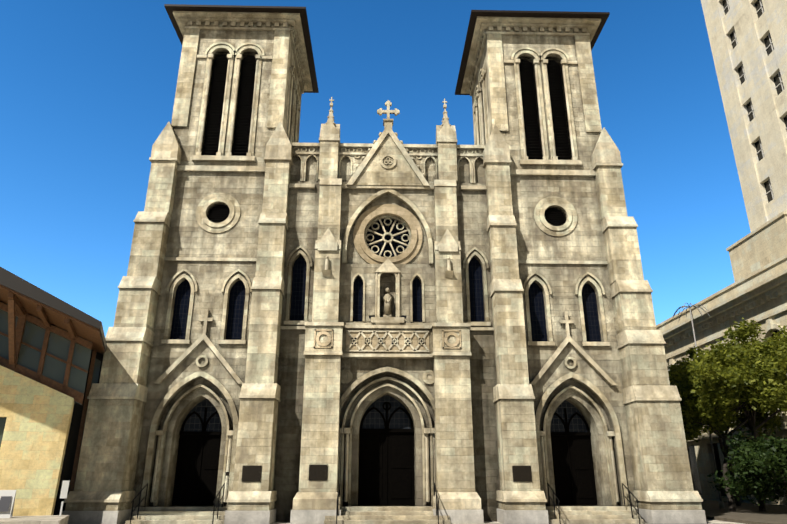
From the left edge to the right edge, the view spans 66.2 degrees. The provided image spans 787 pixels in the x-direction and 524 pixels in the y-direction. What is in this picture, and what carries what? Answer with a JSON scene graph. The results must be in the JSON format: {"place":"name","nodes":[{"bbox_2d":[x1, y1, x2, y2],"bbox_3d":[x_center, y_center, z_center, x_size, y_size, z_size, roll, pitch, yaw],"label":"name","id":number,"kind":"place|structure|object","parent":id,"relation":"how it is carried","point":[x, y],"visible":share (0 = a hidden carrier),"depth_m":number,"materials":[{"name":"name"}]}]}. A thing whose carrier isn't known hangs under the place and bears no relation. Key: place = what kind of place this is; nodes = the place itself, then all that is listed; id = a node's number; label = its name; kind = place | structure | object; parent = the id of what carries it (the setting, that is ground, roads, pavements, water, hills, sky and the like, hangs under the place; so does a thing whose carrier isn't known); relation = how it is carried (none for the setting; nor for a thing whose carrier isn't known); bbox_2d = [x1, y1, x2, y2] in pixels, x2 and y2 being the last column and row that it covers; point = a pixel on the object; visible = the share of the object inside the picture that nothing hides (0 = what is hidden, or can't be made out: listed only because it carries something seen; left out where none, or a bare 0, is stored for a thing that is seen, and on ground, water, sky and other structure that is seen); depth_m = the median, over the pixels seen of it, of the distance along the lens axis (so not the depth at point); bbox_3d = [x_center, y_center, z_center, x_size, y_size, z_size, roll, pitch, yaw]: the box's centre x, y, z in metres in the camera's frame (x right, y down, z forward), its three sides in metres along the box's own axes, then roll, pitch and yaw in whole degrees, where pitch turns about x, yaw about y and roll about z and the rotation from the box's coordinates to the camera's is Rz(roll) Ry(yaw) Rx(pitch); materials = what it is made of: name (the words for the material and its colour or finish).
{"place":"outdoors","nodes":[
{"label":"outdoors","id":0,"kind":"place"},
{"bbox_2d":[0,365,74,515],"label":"building wall","id":1,"kind":"structure","parent":0,"point":[38,415],"depth_m":22.25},
{"bbox_2d":[0,417,6,446],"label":"window","id":2,"kind":"structure","parent":1,"relation":"in","point":[2,422],"depth_m":22.27,"materials":[{"name":"black glass"}]},
{"bbox_2d":[0,285,104,404],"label":"building","id":3,"kind":"structure","parent":0,"point":[21,307],"depth_m":23.49,"materials":[{"name":"brown wood"}]},
{"bbox_2d":[0,267,106,350],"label":"building roof","id":4,"kind":"structure","parent":3,"relation":"on","point":[11,281],"depth_m":21.44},
{"bbox_2d":[0,0,750,336],"label":"sky","id":5,"kind":"structure","parent":0,"point":[88,87],"materials":[{"name":"blue"}]},
{"bbox_2d":[65,22,701,510],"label":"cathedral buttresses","id":6,"kind":"structure","parent":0,"point":[113,430],"depth_m":26.66,"materials":[{"name":"beige stone"}]},
{"bbox_2d":[64,11,702,523],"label":"stone trim","id":7,"kind":"structure","parent":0,"point":[280,145],"depth_m":27.55,"materials":[{"name":"beige stone"}]},
{"bbox_2d":[172,402,597,504],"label":"doors","id":8,"kind":"structure","parent":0,"point":[386,475],"depth_m":26.74,"materials":[{"name":"black wood"}]},
{"bbox_2d":[170,219,600,341],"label":"stained glass windows","id":9,"kind":"structure","parent":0,"point":[297,309],"depth_m":28.16,"materials":[{"name":"black glass"}]},
{"bbox_2d":[181,395,589,431],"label":"door transom windows","id":10,"kind":"structure","parent":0,"point":[373,419],"depth_m":27.48,"materials":[{"name":"black glass"}]},
{"bbox_2d":[274,147,498,521],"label":"central facade wall","id":11,"kind":"structure","parent":0,"point":[303,212],"depth_m":27.43,"materials":[{"name":"beige stone"}]},
{"bbox_2d":[314,204,460,349],"bbox_3d":[-0.263,0.495,28.034,6.440,7.440,1.080,0,-20,-1],"label":"carved stone ornament","id":12,"kind":"object","parent":11,"relation":"attached to","point":[406,256],"visible":0.85,"depth_m":28.70,"materials":[{"name":"beige stone"}]},
{"bbox_2d":[164,4,609,94],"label":"tower roofs","id":13,"kind":"structure","parent":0,"point":[302,11],"depth_m":32.73,"materials":[{"name":"black metal"}]},
{"bbox_2d":[272,519,742,523],"bbox_3d":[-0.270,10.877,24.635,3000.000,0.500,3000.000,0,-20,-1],"label":"ground","id":14,"kind":"structure","parent":0,"point":[709,521],"depth_m":23.77,"materials":[{"name":"grey concrete"}]},
{"bbox_2d":[0,515,68,523],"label":"wall","id":15,"kind":"structure","parent":14,"relation":"on","point":[53,519],"depth_m":19.57,"materials":[{"name":"beige concrete"}]},
{"bbox_2d":[0,490,15,517],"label":"sign board","id":16,"kind":"object","parent":15,"relation":"on","point":[7,499],"visible":1,"depth_m":20.46,"materials":[{"name":"white"}]},
{"bbox_2d":[59,481,69,515],"bbox_3d":[-11.797,8.633,21.482,0.220,1.600,0.050,8,-21,-21],"label":"signpost","id":17,"kind":"object","parent":14,"relation":"on","point":[64,489],"visible":1,"depth_m":21.60,"materials":[{"name":"white metal"}]},
{"bbox_2d":[53,350,103,514],"bbox_3d":[-14.031,6.453,24.772,3.175,7.923,1.586,0,-20,-1],"label":"building recess","id":18,"kind":"object","parent":14,"relation":"on","point":[69,457],"depth_m":24.60,"materials":[{"name":"black"}]},
{"bbox_2d":[69,351,96,490],"bbox_3d":[-12.606,7.021,24.689,0.494,6.798,0.305,0,-20,-1],"label":"downspout","id":19,"kind":"object","parent":18,"relation":"attached to","point":[80,436],"visible":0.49,"depth_m":24.71,"materials":[{"name":"brown metal"}]},
{"bbox_2d":[133,30,301,507],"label":"cathedral tower","id":20,"kind":"structure","parent":14,"relation":"on","point":[188,236],"depth_m":28.27,"materials":[{"name":"stone"}]},
{"bbox_2d":[62,508,706,523],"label":"cathedral plinth","id":21,"kind":"structure","parent":14,"relation":"on","point":[455,516],"depth_m":23.56,"materials":[{"name":"grey stone"}]},
{"bbox_2d":[472,35,635,506],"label":"cathedral tower","id":22,"kind":"structure","parent":14,"relation":"on","point":[583,240],"depth_m":28.71,"materials":[{"name":"stone"}]},
{"bbox_2d":[667,358,698,423],"bbox_3d":[16.209,9.928,35.084,8.295,8.361,6.870,0,-20,-1],"label":"tree","id":23,"kind":"object","parent":14,"relation":"on","point":[684,364],"visible":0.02,"depth_m":34.85,"materials":[{"name":"green plant"}]},
{"bbox_2d":[673,303,724,508],"bbox_3d":[17.951,8.022,34.635,2.109,11.618,2.089,0,-20,-1],"label":"ornamental palm pole","id":24,"kind":"object","parent":14,"relation":"on","point":[721,504],"visible":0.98,"depth_m":35.68,"materials":[{"name":"silver metal"}]},
{"bbox_2d":[676,346,741,505],"bbox_3d":[20.787,9.984,37.777,6.171,10.061,10.409,0,-20,-1],"label":"tree","id":25,"kind":"object","parent":14,"relation":"on","point":[689,351],"depth_m":38.22,"materials":[{"name":"green plant"}]},
{"bbox_2d":[656,258,786,504],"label":"block walls","id":26,"kind":"structure","parent":14,"relation":"on","point":[704,457],"depth_m":44.64,"materials":[{"name":"concrete"}]},
{"bbox_2d":[656,254,786,441],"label":"building cornice","id":27,"kind":"structure","parent":26,"relation":"attached to","point":[764,291],"depth_m":42.47,"materials":[{"name":"stone"}]},
{"bbox_2d":[687,330,786,498],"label":"building","id":28,"kind":"structure","parent":26,"relation":"attached to","point":[719,456],"depth_m":48.19,"materials":[{"name":"black concrete"}]},
{"bbox_2d":[701,0,786,231],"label":"high-rise building","id":29,"kind":"structure","parent":26,"relation":"on","point":[766,126],"depth_m":44.27,"materials":[{"name":"beige concrete"}]},
{"bbox_2d":[723,0,786,198],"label":"window frames","id":30,"kind":"structure","parent":29,"relation":"in","point":[761,7],"depth_m":44.07,"materials":[{"name":"grey metal"}]},
{"bbox_2d":[722,0,786,202],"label":"window panes","id":31,"kind":"structure","parent":30,"relation":"in","point":[778,89],"depth_m":44.28,"materials":[{"name":"black glass"}]},
{"bbox_2d":[726,211,786,281],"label":"block penthouse","id":32,"kind":"object","parent":26,"relation":"on","point":[763,245],"visible":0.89,"depth_m":42.14,"materials":[{"name":"concrete"}]},
{"bbox_2d":[668,353,786,511],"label":"tree","id":33,"kind":"object","parent":14,"relation":"on","point":[720,386],"visible":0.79,"depth_m":30.21,"materials":[{"name":"green plant"}]},
{"bbox_2d":[693,317,786,510],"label":"tree","id":34,"kind":"object","parent":14,"relation":"on","point":[773,368],"visible":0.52,"depth_m":30.41,"materials":[{"name":"green plant"}]},
{"bbox_2d":[701,500,786,523],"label":"low wall","id":35,"kind":"structure","parent":14,"relation":"on","point":[747,513],"depth_m":28.30,"materials":[{"name":"grey concrete"}]},
{"bbox_2d":[707,428,786,505],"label":"shrub","id":36,"kind":"object","parent":14,"relation":"on","point":[759,463],"visible":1,"depth_m":28.28,"materials":[{"name":"green plant"}]},
{"bbox_2d":[764,325,786,357],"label":"tree","id":37,"kind":"object","parent":14,"relation":"on","point":[781,340],"visible":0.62,"depth_m":31.46,"materials":[{"name":"green plant"}]},
{"bbox_3d":[-0.221,10.065,22.818,27.000,0.204,0.930,0,-20,-1],"label":"paving border","id":38,"kind":"object","parent":14,"relation":"on","visible":0},
{"bbox_2d":[130,483,147,523],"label":"handrail","id":39,"kind":"object","parent":38,"relation":"on","point":[138,505],"visible":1,"depth_m":23.67,"materials":[{"name":"black metal"}]},
{"bbox_2d":[212,483,224,523],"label":"handrail","id":40,"kind":"object","parent":38,"relation":"on","point":[214,508],"visible":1,"depth_m":23.71,"materials":[{"name":"black metal"}]},
{"bbox_2d":[336,483,339,523],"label":"handrail","id":41,"kind":"object","parent":38,"relation":"on","point":[337,501],"visible":0.9,"depth_m":23.75,"materials":[{"name":"black metal"}]},
{"bbox_2d":[434,483,438,523],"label":"handrail","id":42,"kind":"object","parent":38,"relation":"on","point":[437,502],"visible":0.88,"depth_m":23.82,"materials":[{"name":"black metal"}]},
{"bbox_2d":[547,483,560,523],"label":"handrail","id":43,"kind":"object","parent":38,"relation":"on","point":[558,509],"visible":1,"depth_m":24.02,"materials":[{"name":"black metal"}]},
{"bbox_2d":[622,483,640,523],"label":"handrail","id":44,"kind":"object","parent":38,"relation":"on","point":[624,497],"visible":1,"depth_m":24.13,"materials":[{"name":"black metal"}]},
{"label":"cathedral","id":45,"kind":"object","parent":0,"visible":0},
{"bbox_2d":[241,466,261,481],"bbox_3d":[-5.635,8.408,23.968,0.750,0.600,0.052,0,-20,-1],"label":"plaque","id":46,"kind":"object","parent":45,"relation":"attached to","point":[251,473],"visible":0.98,"depth_m":23.94,"materials":[{"name":"brown metal"}]},
{"bbox_2d":[309,465,327,479],"bbox_3d":[-3.071,8.584,24.610,0.750,0.600,0.052,0,-20,-1],"label":"plaque","id":47,"kind":"object","parent":45,"relation":"attached to","point":[317,472],"visible":1,"depth_m":24.59,"materials":[{"name":"brown metal"}]},
{"bbox_2d":[203,55,570,318],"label":"dark openings","id":48,"kind":"object","parent":45,"relation":"attached to","point":[244,115],"visible":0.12,"depth_m":31.93,"materials":[{"name":"black"}]},
{"bbox_2d":[202,52,571,222],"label":"louvers","id":49,"kind":"object","parent":48,"relation":"attached to","point":[251,112],"visible":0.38,"depth_m":31.20,"materials":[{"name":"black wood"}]},
{"bbox_2d":[383,288,391,316],"bbox_3d":[-0.276,1.933,28.069,0.408,1.556,0.404,0,-20,-1],"label":"niche statue","id":50,"kind":"object","parent":45,"relation":"on","point":[387,298],"visible":0.98,"depth_m":27.92,"materials":[{"name":"stone"}]},
{"bbox_2d":[377,100,399,118],"bbox_3d":[-0.270,-7.823,31.331,1.180,1.225,0.156,0,-20,-1],"label":"gable cross","id":51,"kind":"object","parent":45,"relation":"attached to","point":[388,111],"visible":0.98,"depth_m":31.27,"materials":[{"name":"stone"}]},
{"bbox_2d":[512,466,531,481],"bbox_3d":[5.161,8.499,24.223,0.750,0.600,0.052,0,-20,-1],"label":"plaque","id":52,"kind":"object","parent":45,"relation":"attached to","point":[521,473],"visible":1,"depth_m":24.20,"materials":[{"name":"brown metal"}]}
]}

